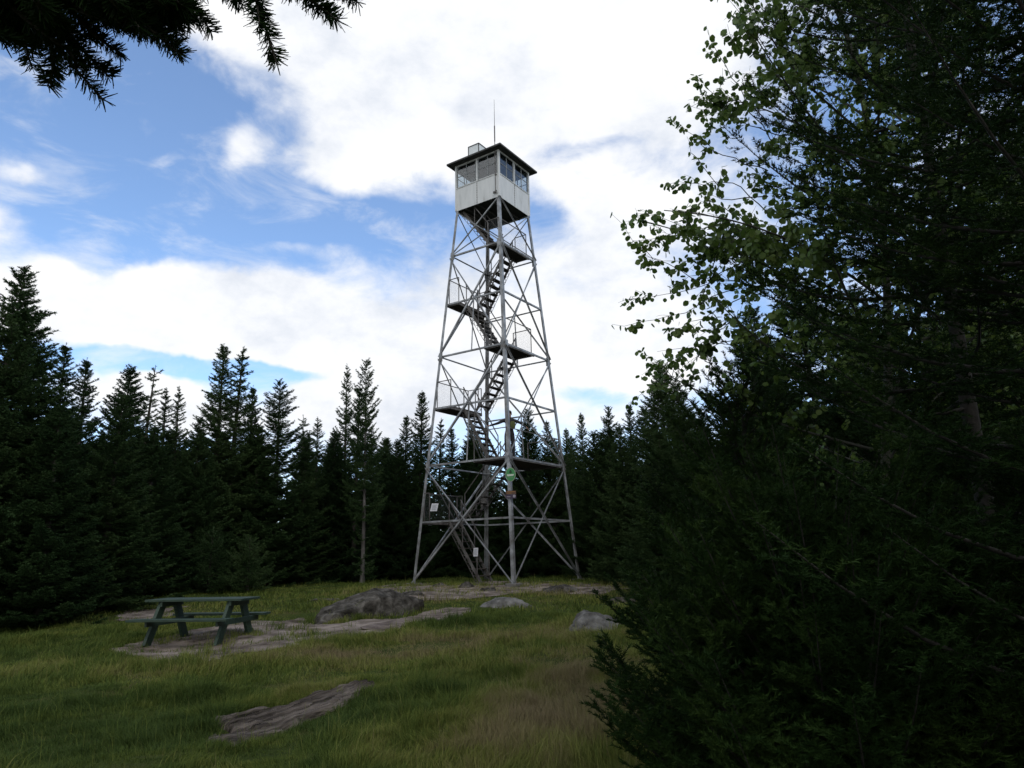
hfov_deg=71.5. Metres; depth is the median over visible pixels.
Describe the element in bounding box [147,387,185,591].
spruce tree
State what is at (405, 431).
spruce tree
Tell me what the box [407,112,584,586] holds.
fire tower
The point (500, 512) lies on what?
spruce tree
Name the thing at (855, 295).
spruce tree
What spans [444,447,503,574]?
spruce tree
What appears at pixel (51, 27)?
fir tree
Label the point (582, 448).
spruce tree
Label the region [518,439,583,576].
spruce tree
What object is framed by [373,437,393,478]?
spruce tree
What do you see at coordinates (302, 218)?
sky
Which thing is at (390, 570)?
spruce tree
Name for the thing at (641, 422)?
spruce tree
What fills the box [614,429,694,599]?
spruce tree
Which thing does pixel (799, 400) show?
spruce tree
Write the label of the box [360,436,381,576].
spruce tree
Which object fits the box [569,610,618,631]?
boulder
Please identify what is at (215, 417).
spruce tree
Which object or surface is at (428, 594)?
rock slabs
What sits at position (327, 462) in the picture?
spruce tree
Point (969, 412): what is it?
fir tree
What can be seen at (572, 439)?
spruce tree
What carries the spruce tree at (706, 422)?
on the ground at (296, 615)
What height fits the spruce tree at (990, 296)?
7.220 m
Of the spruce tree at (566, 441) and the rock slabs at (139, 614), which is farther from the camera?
the spruce tree at (566, 441)
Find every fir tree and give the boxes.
[0,0,365,111]
[579,404,1023,767]
[592,343,852,705]
[689,0,1023,694]
[718,0,1023,739]
[816,262,1023,582]
[833,374,1023,767]
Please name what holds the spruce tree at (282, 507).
on the ground at (296, 615)
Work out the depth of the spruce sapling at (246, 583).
22.30 m
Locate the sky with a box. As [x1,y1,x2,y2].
[0,0,1023,521]
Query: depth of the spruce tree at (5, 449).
15.58 m
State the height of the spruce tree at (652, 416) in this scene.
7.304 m
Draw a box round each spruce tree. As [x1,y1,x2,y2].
[0,265,116,610]
[0,305,114,615]
[0,342,101,605]
[0,403,115,629]
[0,411,23,616]
[41,393,176,611]
[68,359,115,582]
[79,364,176,594]
[104,423,202,597]
[123,365,171,501]
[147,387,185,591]
[148,416,242,592]
[154,387,190,527]
[176,440,188,469]
[181,343,261,587]
[193,346,280,572]
[196,425,300,587]
[222,385,276,571]
[228,378,330,585]
[270,430,342,586]
[285,416,314,570]
[293,430,377,583]
[304,418,327,581]
[317,437,351,530]
[318,379,379,581]
[326,363,372,580]
[340,359,387,582]
[352,437,394,576]
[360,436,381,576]
[365,438,435,581]
[373,416,433,577]
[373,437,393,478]
[376,390,457,579]
[412,419,468,577]
[427,428,473,576]
[427,434,501,578]
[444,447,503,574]
[446,419,508,576]
[479,445,503,515]
[483,446,537,577]
[493,407,565,577]
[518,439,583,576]
[534,420,567,573]
[553,430,615,578]
[559,412,595,575]
[561,428,578,540]
[562,435,579,501]
[576,405,623,578]
[585,423,651,583]
[590,431,608,485]
[603,403,644,579]
[607,360,692,572]
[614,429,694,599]
[630,406,650,480]
[636,375,715,581]
[695,407,719,454]
[704,304,792,499]
[730,335,825,502]
[742,267,910,514]
[812,283,943,480]
[905,267,1020,515]
[959,159,1023,565]
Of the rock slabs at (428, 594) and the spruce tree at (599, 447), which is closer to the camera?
the rock slabs at (428, 594)
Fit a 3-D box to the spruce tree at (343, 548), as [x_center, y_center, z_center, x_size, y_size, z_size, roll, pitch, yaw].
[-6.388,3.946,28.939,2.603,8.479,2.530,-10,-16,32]
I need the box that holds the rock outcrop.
[208,679,374,744]
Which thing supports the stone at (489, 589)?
on the rock slabs at (428, 594)
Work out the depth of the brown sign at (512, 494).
23.70 m
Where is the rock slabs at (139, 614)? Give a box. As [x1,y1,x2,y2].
[116,606,188,620]
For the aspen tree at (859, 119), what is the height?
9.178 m
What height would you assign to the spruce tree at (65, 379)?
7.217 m
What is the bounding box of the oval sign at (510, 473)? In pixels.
[505,467,515,480]
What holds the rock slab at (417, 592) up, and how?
on the ground at (296, 615)
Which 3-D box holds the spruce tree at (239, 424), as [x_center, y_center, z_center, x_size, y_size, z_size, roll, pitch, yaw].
[-10.464,2.988,26.414,3.714,9.334,3.820,-4,-14,12]
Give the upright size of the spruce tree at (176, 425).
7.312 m
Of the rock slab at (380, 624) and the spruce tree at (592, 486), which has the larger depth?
the spruce tree at (592, 486)
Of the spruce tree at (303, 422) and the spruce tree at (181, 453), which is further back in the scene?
the spruce tree at (181, 453)
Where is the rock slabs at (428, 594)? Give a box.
[369,581,626,600]
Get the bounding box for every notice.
[430,503,438,510]
[473,548,477,555]
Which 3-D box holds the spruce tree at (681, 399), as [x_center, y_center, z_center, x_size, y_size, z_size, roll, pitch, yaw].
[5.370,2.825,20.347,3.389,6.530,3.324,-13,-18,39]
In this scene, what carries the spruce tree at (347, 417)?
on the ground at (296, 615)
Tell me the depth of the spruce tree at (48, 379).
17.90 m
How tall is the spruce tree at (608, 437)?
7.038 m
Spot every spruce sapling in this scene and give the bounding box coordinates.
[178,527,242,593]
[212,534,275,592]
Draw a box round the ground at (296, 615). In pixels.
[0,572,679,767]
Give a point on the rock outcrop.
(277, 716)
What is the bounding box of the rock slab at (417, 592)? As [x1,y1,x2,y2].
[401,590,423,595]
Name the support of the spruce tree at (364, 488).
on the ground at (296, 615)
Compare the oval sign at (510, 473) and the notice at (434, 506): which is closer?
the oval sign at (510, 473)
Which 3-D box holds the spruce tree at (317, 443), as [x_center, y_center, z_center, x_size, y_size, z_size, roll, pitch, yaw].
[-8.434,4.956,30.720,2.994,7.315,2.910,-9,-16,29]
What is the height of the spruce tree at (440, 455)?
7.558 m
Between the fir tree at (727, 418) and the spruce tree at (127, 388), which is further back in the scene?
the spruce tree at (127, 388)
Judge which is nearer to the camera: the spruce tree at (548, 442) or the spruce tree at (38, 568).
the spruce tree at (38, 568)
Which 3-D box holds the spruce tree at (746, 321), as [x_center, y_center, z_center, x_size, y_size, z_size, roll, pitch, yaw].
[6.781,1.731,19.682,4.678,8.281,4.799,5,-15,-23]
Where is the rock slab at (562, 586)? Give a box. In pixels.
[543,584,579,593]
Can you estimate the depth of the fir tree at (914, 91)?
3.72 m
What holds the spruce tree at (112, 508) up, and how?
on the ground at (296, 615)
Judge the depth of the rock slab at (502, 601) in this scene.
16.57 m
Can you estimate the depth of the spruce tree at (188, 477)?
24.06 m
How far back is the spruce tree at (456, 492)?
31.85 m
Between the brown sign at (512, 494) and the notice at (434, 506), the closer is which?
the brown sign at (512, 494)
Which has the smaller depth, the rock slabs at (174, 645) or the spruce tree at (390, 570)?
the rock slabs at (174, 645)
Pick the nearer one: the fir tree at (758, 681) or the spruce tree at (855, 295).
the fir tree at (758, 681)
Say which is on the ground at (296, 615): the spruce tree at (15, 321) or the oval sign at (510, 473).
the spruce tree at (15, 321)
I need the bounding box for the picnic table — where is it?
[125,596,270,646]
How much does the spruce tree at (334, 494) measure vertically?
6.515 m
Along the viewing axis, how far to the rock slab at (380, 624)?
13.91 m
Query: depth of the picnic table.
12.89 m
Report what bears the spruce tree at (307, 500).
on the ground at (296, 615)
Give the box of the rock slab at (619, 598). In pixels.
[610,597,636,603]
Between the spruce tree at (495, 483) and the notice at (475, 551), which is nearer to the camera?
the notice at (475, 551)
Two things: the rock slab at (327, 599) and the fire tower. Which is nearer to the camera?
the rock slab at (327, 599)
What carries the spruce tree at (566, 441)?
on the ground at (296, 615)
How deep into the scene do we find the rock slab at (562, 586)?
20.14 m
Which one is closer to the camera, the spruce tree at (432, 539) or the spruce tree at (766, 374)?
the spruce tree at (766, 374)
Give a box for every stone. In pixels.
[458,582,473,587]
[480,587,495,590]
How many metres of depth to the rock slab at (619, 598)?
17.12 m
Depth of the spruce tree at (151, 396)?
24.64 m
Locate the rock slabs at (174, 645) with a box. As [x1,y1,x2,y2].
[113,607,471,661]
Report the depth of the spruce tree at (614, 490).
22.92 m
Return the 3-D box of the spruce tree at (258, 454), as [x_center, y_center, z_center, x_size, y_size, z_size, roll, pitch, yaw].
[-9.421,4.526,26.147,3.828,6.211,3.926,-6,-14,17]
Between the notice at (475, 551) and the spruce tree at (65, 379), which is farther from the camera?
the notice at (475, 551)
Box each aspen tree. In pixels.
[610,0,1023,500]
[793,2,1023,591]
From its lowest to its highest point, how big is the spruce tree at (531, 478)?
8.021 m
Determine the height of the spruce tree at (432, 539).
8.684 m
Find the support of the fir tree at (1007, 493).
on the ground at (296, 615)
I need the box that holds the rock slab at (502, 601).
[480,597,531,607]
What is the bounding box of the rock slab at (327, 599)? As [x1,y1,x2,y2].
[314,598,338,600]
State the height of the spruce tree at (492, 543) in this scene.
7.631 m
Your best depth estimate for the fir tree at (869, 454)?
6.86 m
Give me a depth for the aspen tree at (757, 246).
6.57 m
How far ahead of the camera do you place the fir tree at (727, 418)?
6.76 m
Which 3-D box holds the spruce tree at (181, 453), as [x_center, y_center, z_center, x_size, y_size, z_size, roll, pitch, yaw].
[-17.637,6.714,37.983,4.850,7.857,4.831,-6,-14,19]
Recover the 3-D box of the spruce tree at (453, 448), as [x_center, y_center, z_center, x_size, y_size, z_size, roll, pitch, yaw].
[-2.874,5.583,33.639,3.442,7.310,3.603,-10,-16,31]
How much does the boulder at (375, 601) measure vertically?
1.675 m
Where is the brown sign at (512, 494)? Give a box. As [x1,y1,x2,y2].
[506,491,515,498]
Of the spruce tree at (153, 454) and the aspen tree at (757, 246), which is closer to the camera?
the aspen tree at (757, 246)
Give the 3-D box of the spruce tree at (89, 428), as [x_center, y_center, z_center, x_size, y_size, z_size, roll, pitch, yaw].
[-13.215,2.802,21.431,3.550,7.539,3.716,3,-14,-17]
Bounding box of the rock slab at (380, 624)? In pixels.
[360,620,407,629]
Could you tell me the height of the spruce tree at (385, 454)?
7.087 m
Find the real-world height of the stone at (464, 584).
0.522 m
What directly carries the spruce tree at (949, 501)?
on the ground at (296, 615)
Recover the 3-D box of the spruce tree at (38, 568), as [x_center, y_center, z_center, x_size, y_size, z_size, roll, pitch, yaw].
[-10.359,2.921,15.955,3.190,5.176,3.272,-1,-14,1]
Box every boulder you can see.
[313,588,424,624]
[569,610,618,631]
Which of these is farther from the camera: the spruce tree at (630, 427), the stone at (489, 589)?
the spruce tree at (630, 427)
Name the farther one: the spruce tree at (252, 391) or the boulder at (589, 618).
the spruce tree at (252, 391)
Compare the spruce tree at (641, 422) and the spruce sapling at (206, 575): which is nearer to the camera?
the spruce sapling at (206, 575)

